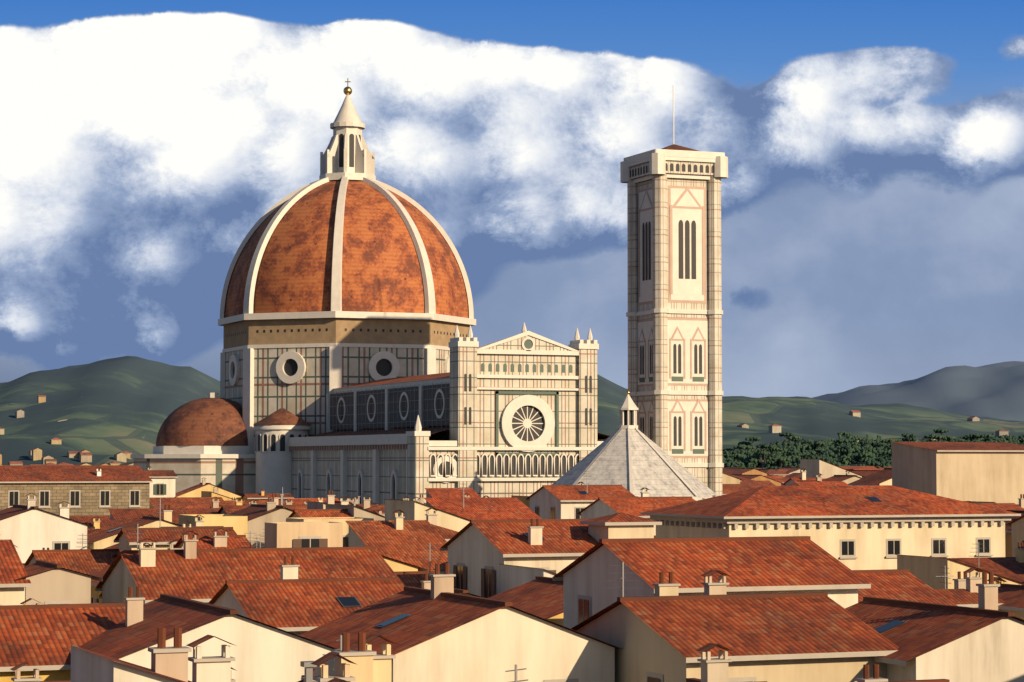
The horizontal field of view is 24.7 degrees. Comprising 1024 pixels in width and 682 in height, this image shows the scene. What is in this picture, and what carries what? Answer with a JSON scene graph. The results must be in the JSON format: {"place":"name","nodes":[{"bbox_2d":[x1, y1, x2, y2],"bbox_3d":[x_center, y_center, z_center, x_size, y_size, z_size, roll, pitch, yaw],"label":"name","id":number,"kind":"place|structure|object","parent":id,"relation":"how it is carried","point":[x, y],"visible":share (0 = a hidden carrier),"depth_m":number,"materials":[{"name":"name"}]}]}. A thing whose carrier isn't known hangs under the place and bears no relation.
{"place":"outdoors","nodes":[
{"label":"outdoors","id":0,"kind":"place"},
{"bbox_2d":[0,356,219,464],"bbox_3d":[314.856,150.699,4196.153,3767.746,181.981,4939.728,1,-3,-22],"label":"hill","id":1,"kind":"structure","parent":0,"point":[104,411],"depth_m":2532.28,"materials":[{"name":"green plant"}]},
{"bbox_2d":[130,393,310,495],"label":"duomo tribunes","id":2,"kind":"object","parent":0,"point":[197,440],"visible":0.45,"depth_m":502.24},
{"bbox_2d":[218,78,475,453],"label":"dome","id":3,"kind":"structure","parent":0,"point":[347,268],"depth_m":508.91,"materials":[{"name":"orange tile"}]},
{"bbox_2d":[288,322,610,504],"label":"cathedral nave","id":4,"kind":"structure","parent":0,"point":[515,415],"depth_m":429.59,"materials":[{"name":"white stone"}]},
{"bbox_2d":[0,442,1023,681],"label":"city houses","id":5,"kind":"structure","parent":0,"point":[908,566],"depth_m":110.47,"materials":[{"name":"tile"}]},
{"bbox_2d":[0,0,1023,397],"label":"sky","id":6,"kind":"structure","parent":0,"point":[872,194],"materials":[{"name":"white"}]},
{"bbox_2d":[597,374,1023,450],"bbox_3d":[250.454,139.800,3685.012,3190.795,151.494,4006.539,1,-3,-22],"label":"hill","id":7,"kind":"structure","parent":0,"point":[808,418],"depth_m":2590.75,"materials":[{"name":"green plant"}]},
{"bbox_2d":[756,455,884,467],"bbox_3d":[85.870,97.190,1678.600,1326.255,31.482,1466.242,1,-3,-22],"label":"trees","id":8,"kind":"object","parent":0,"point":[853,463],"depth_m":1370.25,"materials":[{"name":"green plant"}]},
{"bbox_2d":[723,453,733,461],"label":"broad tree","id":9,"kind":"object","parent":8,"relation":"on","point":[727,456],"visible":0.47,"depth_m":1427.29,"materials":[{"name":"green plant"}]},
{"bbox_2d":[723,460,737,467],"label":"broad tree","id":10,"kind":"object","parent":8,"relation":"on","point":[730,464],"visible":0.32,"depth_m":1298.38,"materials":[{"name":"green plant"}]},
{"bbox_2d":[730,453,743,461],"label":"pine tree","id":11,"kind":"object","parent":8,"relation":"on","point":[736,455],"visible":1,"depth_m":1322.83,"materials":[{"name":"green plant"}]},
{"bbox_2d":[733,444,745,450],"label":"pine tree","id":12,"kind":"object","parent":8,"relation":"on","point":[736,446],"visible":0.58,"depth_m":1471.72,"materials":[{"name":"green plant"}]},
{"bbox_2d":[738,441,751,450],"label":"pine tree","id":13,"kind":"object","parent":8,"relation":"on","point":[745,443],"visible":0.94,"depth_m":1477.77,"materials":[{"name":"green plant"}]},
{"bbox_2d":[740,446,754,450],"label":"pine tree","id":14,"kind":"object","parent":8,"relation":"on","point":[746,447],"visible":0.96,"depth_m":1444.67,"materials":[{"name":"green plant"}]},
{"bbox_2d":[743,456,751,466],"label":"broad tree","id":15,"kind":"object","parent":8,"relation":"on","point":[745,462],"visible":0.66,"depth_m":1355.76,"materials":[{"name":"green plant"}]},
{"bbox_2d":[745,449,756,455],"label":"broad tree","id":16,"kind":"object","parent":8,"relation":"on","point":[749,451],"visible":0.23,"depth_m":1425.12,"materials":[{"name":"green plant"}]},
{"bbox_2d":[745,436,760,446],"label":"pine tree","id":17,"kind":"object","parent":8,"relation":"on","point":[754,438],"visible":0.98,"depth_m":1472.38,"materials":[{"name":"green plant"}]},
{"bbox_2d":[747,452,759,458],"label":"broad tree","id":18,"kind":"object","parent":8,"relation":"on","point":[751,455],"visible":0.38,"depth_m":1369.74,"materials":[{"name":"green plant"}]},
{"bbox_2d":[748,458,760,466],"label":"pine tree","id":19,"kind":"object","parent":8,"relation":"on","point":[754,461],"visible":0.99,"depth_m":1286.90,"materials":[{"name":"green plant"}]},
{"bbox_2d":[753,450,770,467],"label":"pine tree","id":20,"kind":"object","parent":8,"relation":"on","point":[761,453],"visible":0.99,"depth_m":1350.05,"materials":[{"name":"green plant"}]},
{"bbox_2d":[756,443,772,459],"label":"pine tree","id":21,"kind":"object","parent":8,"relation":"on","point":[764,445],"visible":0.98,"depth_m":1346.87,"materials":[{"name":"green plant"}]},
{"bbox_2d":[766,457,774,466],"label":"broad tree","id":22,"kind":"object","parent":8,"relation":"on","point":[769,462],"visible":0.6,"depth_m":1336.41,"materials":[{"name":"green plant"}]},
{"bbox_2d":[768,446,779,452],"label":"pine tree","id":23,"kind":"object","parent":8,"relation":"on","point":[774,448],"visible":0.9,"depth_m":1360.01,"materials":[{"name":"green plant"}]},
{"bbox_2d":[768,466,780,469],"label":"pine tree","id":24,"kind":"object","parent":8,"relation":"on","point":[774,467],"visible":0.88,"depth_m":1237.67,"materials":[{"name":"green plant"}]},
{"bbox_2d":[774,456,784,466],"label":"broad tree","id":25,"kind":"object","parent":8,"relation":"on","point":[777,464],"visible":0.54,"depth_m":1308.72,"materials":[{"name":"green plant"}]},
{"bbox_2d":[771,457,789,462],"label":"pine tree","id":26,"kind":"object","parent":8,"relation":"on","point":[779,459],"visible":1,"depth_m":1247.53,"materials":[{"name":"green plant"}]},
{"bbox_2d":[779,448,786,455],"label":"broad tree","id":27,"kind":"object","parent":8,"relation":"on","point":[781,451],"visible":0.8,"depth_m":1375.67,"materials":[{"name":"green plant"}]},
{"bbox_2d":[779,432,793,444],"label":"pine tree","id":28,"kind":"object","parent":8,"relation":"on","point":[787,434],"visible":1,"depth_m":1459.24,"materials":[{"name":"green plant"}]},
{"bbox_2d":[781,456,791,466],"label":"broad tree","id":29,"kind":"object","parent":8,"relation":"on","point":[786,463],"visible":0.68,"depth_m":1298.27,"materials":[{"name":"green plant"}]},
{"bbox_2d":[782,439,791,447],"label":"broad tree","id":30,"kind":"object","parent":8,"relation":"on","point":[789,443],"visible":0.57,"depth_m":1461.65,"materials":[{"name":"green plant"}]},
{"bbox_2d":[786,447,800,458],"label":"broad tree","id":31,"kind":"object","parent":8,"relation":"on","point":[793,449],"visible":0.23,"depth_m":1352.32,"materials":[{"name":"green plant"}]},
{"bbox_2d":[787,436,799,443],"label":"pine tree","id":32,"kind":"object","parent":8,"relation":"on","point":[793,437],"visible":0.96,"depth_m":1480.73,"materials":[{"name":"green plant"}]},
{"bbox_2d":[789,455,798,464],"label":"broad tree","id":33,"kind":"object","parent":8,"relation":"on","point":[792,457],"visible":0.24,"depth_m":1327.43,"materials":[{"name":"green plant"}]},
{"bbox_2d":[788,451,800,461],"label":"pine tree","id":34,"kind":"object","parent":8,"relation":"on","point":[794,452],"visible":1,"depth_m":1313.58,"materials":[{"name":"green plant"}]},
{"bbox_2d":[793,443,801,448],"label":"broad tree","id":35,"kind":"object","parent":8,"relation":"on","point":[796,445],"visible":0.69,"depth_m":1463.08,"materials":[{"name":"green plant"}]},
{"bbox_2d":[801,443,811,451],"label":"broad tree","id":36,"kind":"object","parent":8,"relation":"on","point":[807,447],"visible":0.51,"depth_m":1414.13,"materials":[{"name":"green plant"}]},
{"bbox_2d":[801,439,813,444],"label":"pine tree","id":37,"kind":"object","parent":8,"relation":"on","point":[809,441],"visible":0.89,"depth_m":1441.21,"materials":[{"name":"green plant"}]},
{"bbox_2d":[802,450,819,458],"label":"broad tree","id":38,"kind":"object","parent":8,"relation":"on","point":[810,454],"visible":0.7,"depth_m":1299.00,"materials":[{"name":"green plant"}]},
{"bbox_2d":[810,440,825,451],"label":"broad tree","id":39,"kind":"object","parent":8,"relation":"on","point":[813,447],"visible":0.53,"depth_m":1412.96,"materials":[{"name":"green plant"}]},
{"bbox_2d":[810,441,826,454],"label":"pine tree","id":40,"kind":"object","parent":8,"relation":"on","point":[818,443],"visible":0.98,"depth_m":1399.25,"materials":[{"name":"green plant"}]},
{"bbox_2d":[818,454,828,460],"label":"broad tree","id":41,"kind":"object","parent":8,"relation":"on","point":[823,457],"visible":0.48,"depth_m":1300.49,"materials":[{"name":"green plant"}]},
{"bbox_2d":[822,450,836,461],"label":"broad tree","id":42,"kind":"object","parent":8,"relation":"on","point":[833,457],"visible":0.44,"depth_m":1325.13,"materials":[{"name":"green plant"}]},
{"bbox_2d":[826,443,833,449],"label":"broad tree","id":43,"kind":"object","parent":8,"relation":"on","point":[829,446],"visible":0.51,"depth_m":1426.80,"materials":[{"name":"green plant"}]},
{"bbox_2d":[831,446,842,459],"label":"broad tree","id":44,"kind":"object","parent":8,"relation":"on","point":[835,450],"visible":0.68,"depth_m":1392.59,"materials":[{"name":"green plant"}]},
{"bbox_2d":[833,438,848,443],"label":"pine tree","id":45,"kind":"object","parent":8,"relation":"on","point":[840,441],"visible":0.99,"depth_m":1372.95,"materials":[{"name":"green plant"}]},
{"bbox_2d":[837,431,850,437],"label":"pine tree","id":46,"kind":"object","parent":8,"relation":"on","point":[842,433],"visible":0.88,"depth_m":1525.54,"materials":[{"name":"green plant"}]},
{"bbox_2d":[839,455,850,464],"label":"broad tree","id":47,"kind":"object","parent":8,"relation":"on","point":[845,459],"visible":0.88,"depth_m":1298.74,"materials":[{"name":"green plant"}]},
{"bbox_2d":[839,445,852,455],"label":"broad tree","id":48,"kind":"object","parent":8,"relation":"on","point":[847,450],"visible":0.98,"depth_m":1354.83,"materials":[{"name":"green plant"}]},
{"bbox_2d":[844,437,854,442],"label":"pine tree","id":49,"kind":"object","parent":8,"relation":"on","point":[851,440],"visible":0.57,"depth_m":1435.82,"materials":[{"name":"green plant"}]},
{"bbox_2d":[850,453,858,462],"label":"broad tree","id":50,"kind":"object","parent":8,"relation":"on","point":[852,458],"visible":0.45,"depth_m":1317.47,"materials":[{"name":"green plant"}]},
{"bbox_2d":[854,437,857,452],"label":"cypress tree","id":51,"kind":"object","parent":8,"relation":"on","point":[855,446],"visible":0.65,"depth_m":1366.60,"materials":[{"name":"green plant"}]},
{"bbox_2d":[853,451,863,463],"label":"broad tree","id":52,"kind":"object","parent":8,"relation":"on","point":[855,456],"visible":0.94,"depth_m":1303.75,"materials":[{"name":"green plant"}]},
{"bbox_2d":[857,450,871,463],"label":"broad tree","id":53,"kind":"object","parent":8,"relation":"on","point":[864,455],"visible":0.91,"depth_m":1294.49,"materials":[{"name":"green plant"}]},
{"bbox_2d":[858,439,871,448],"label":"pine tree","id":54,"kind":"object","parent":8,"relation":"on","point":[864,442],"visible":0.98,"depth_m":1398.27,"materials":[{"name":"green plant"}]},
{"bbox_2d":[858,437,873,440],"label":"pine tree","id":55,"kind":"object","parent":8,"relation":"on","point":[867,438],"visible":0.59,"depth_m":1430.47,"materials":[{"name":"green plant"}]},
{"bbox_2d":[864,458,873,465],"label":"broad tree","id":56,"kind":"object","parent":8,"relation":"on","point":[866,460],"visible":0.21,"depth_m":1256.77,"materials":[{"name":"green plant"}]},
{"bbox_2d":[863,447,875,457],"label":"broad tree","id":57,"kind":"object","parent":8,"relation":"on","point":[872,450],"visible":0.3,"depth_m":1339.98,"materials":[{"name":"green plant"}]},
{"bbox_2d":[866,460,879,465],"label":"pine tree","id":58,"kind":"object","parent":8,"relation":"on","point":[873,463],"visible":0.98,"depth_m":1207.50,"materials":[{"name":"green plant"}]},
{"bbox_2d":[873,447,882,456],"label":"broad tree","id":59,"kind":"object","parent":8,"relation":"on","point":[878,450],"visible":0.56,"depth_m":1353.37,"materials":[{"name":"green plant"}]},
{"bbox_2d":[875,457,883,463],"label":"broad tree","id":60,"kind":"object","parent":8,"relation":"on","point":[879,459],"visible":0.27,"depth_m":1263.78,"materials":[{"name":"green plant"}]},
{"bbox_2d":[873,442,886,446],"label":"pine tree","id":61,"kind":"object","parent":8,"relation":"on","point":[879,444],"visible":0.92,"depth_m":1421.81,"materials":[{"name":"green plant"}]},
{"bbox_2d":[880,444,889,454],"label":"broad tree","id":62,"kind":"object","parent":8,"relation":"on","point":[884,448],"visible":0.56,"depth_m":1384.55,"materials":[{"name":"green plant"}]},
{"bbox_2d":[880,459,891,466],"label":"broad tree","id":63,"kind":"object","parent":8,"relation":"on","point":[887,462],"visible":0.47,"depth_m":1213.35,"materials":[{"name":"green plant"}]},
{"bbox_2d":[879,438,894,445],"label":"pine tree","id":64,"kind":"object","parent":8,"relation":"on","point":[887,441],"visible":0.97,"depth_m":1394.30,"materials":[{"name":"green plant"}]},
{"bbox_2d":[886,449,891,456],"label":"broad tree","id":65,"kind":"object","parent":8,"relation":"on","point":[889,452],"visible":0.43,"depth_m":1345.93,"materials":[{"name":"green plant"}]},
{"bbox_2d":[901,433,915,438],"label":"pine tree","id":66,"kind":"object","parent":8,"relation":"on","point":[905,435],"visible":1,"depth_m":1437.46,"materials":[{"name":"green plant"}]},
{"bbox_2d":[903,437,916,441],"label":"pine tree","id":67,"kind":"object","parent":8,"relation":"on","point":[912,439],"visible":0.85,"depth_m":1452.68,"materials":[{"name":"green plant"}]},
{"bbox_2d":[924,434,934,439],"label":"pine tree","id":68,"kind":"object","parent":8,"relation":"on","point":[928,436],"visible":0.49,"depth_m":1512.88,"materials":[{"name":"green plant"}]},
{"bbox_2d":[931,435,945,441],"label":"pine tree","id":69,"kind":"object","parent":8,"relation":"on","point":[938,437],"visible":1,"depth_m":1463.56,"materials":[{"name":"green plant"}]},
{"bbox_2d":[933,428,948,441],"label":"pine tree","id":70,"kind":"object","parent":8,"relation":"on","point":[940,430],"visible":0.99,"depth_m":1515.88,"materials":[{"name":"green plant"}]},
{"bbox_2d":[942,435,954,440],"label":"pine tree","id":71,"kind":"object","parent":8,"relation":"on","point":[947,438],"visible":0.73,"depth_m":1476.52,"materials":[{"name":"green plant"}]},
{"bbox_2d":[953,438,964,441],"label":"pine tree","id":72,"kind":"object","parent":8,"relation":"on","point":[958,439],"visible":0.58,"depth_m":1451.28,"materials":[{"name":"green plant"}]},
{"bbox_2d":[960,435,972,439],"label":"pine tree","id":73,"kind":"object","parent":8,"relation":"on","point":[964,437],"visible":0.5,"depth_m":1495.09,"materials":[{"name":"green plant"}]},
{"bbox_2d":[967,433,980,439],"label":"pine tree","id":74,"kind":"object","parent":8,"relation":"on","point":[973,435],"visible":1,"depth_m":1414.26,"materials":[{"name":"green plant"}]},
{"bbox_2d":[978,434,992,438],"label":"pine tree","id":75,"kind":"object","parent":8,"relation":"on","point":[984,436],"visible":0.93,"depth_m":1406.82,"materials":[{"name":"green plant"}]},
{"bbox_2d":[983,437,1001,441],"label":"pine tree","id":76,"kind":"object","parent":8,"relation":"on","point":[992,438],"visible":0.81,"depth_m":1346.13,"materials":[{"name":"green plant"}]},
{"bbox_2d":[1004,435,1018,440],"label":"pine tree","id":77,"kind":"object","parent":8,"relation":"on","point":[1014,437],"visible":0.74,"depth_m":1491.96,"materials":[{"name":"green plant"}]},
{"bbox_2d":[1015,437,1023,443],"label":"broad tree","id":78,"kind":"object","parent":8,"relation":"on","point":[1021,440],"visible":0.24,"depth_m":1401.03,"materials":[{"name":"green plant"}]},
{"bbox_2d":[813,361,1023,420],"bbox_3d":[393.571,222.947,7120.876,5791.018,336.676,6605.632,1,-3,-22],"label":"distant mountain","id":79,"kind":"structure","parent":0,"point":[996,390],"depth_m":5619.61,"materials":[{"name":"grey"}]},
{"label":"ground","id":80,"kind":"structure","parent":0,"visible":0},
{"bbox_2d":[0,395,1008,494],"bbox_3d":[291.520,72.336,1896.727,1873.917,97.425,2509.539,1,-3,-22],"label":"houses","id":81,"kind":"structure","parent":80,"relation":"on","point":[736,479],"depth_m":889.36,"materials":[{"name":"paint"}]},
{"bbox_2d":[552,391,717,500],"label":"baptistery","id":82,"kind":"structure","parent":80,"relation":"on","point":[628,455],"depth_m":391.45,"materials":[{"name":"stone"}]},
{"bbox_2d":[620,85,727,495],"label":"campanile","id":83,"kind":"structure","parent":80,"relation":"on","point":[674,313],"depth_m":444.32,"materials":[{"name":"stone"}]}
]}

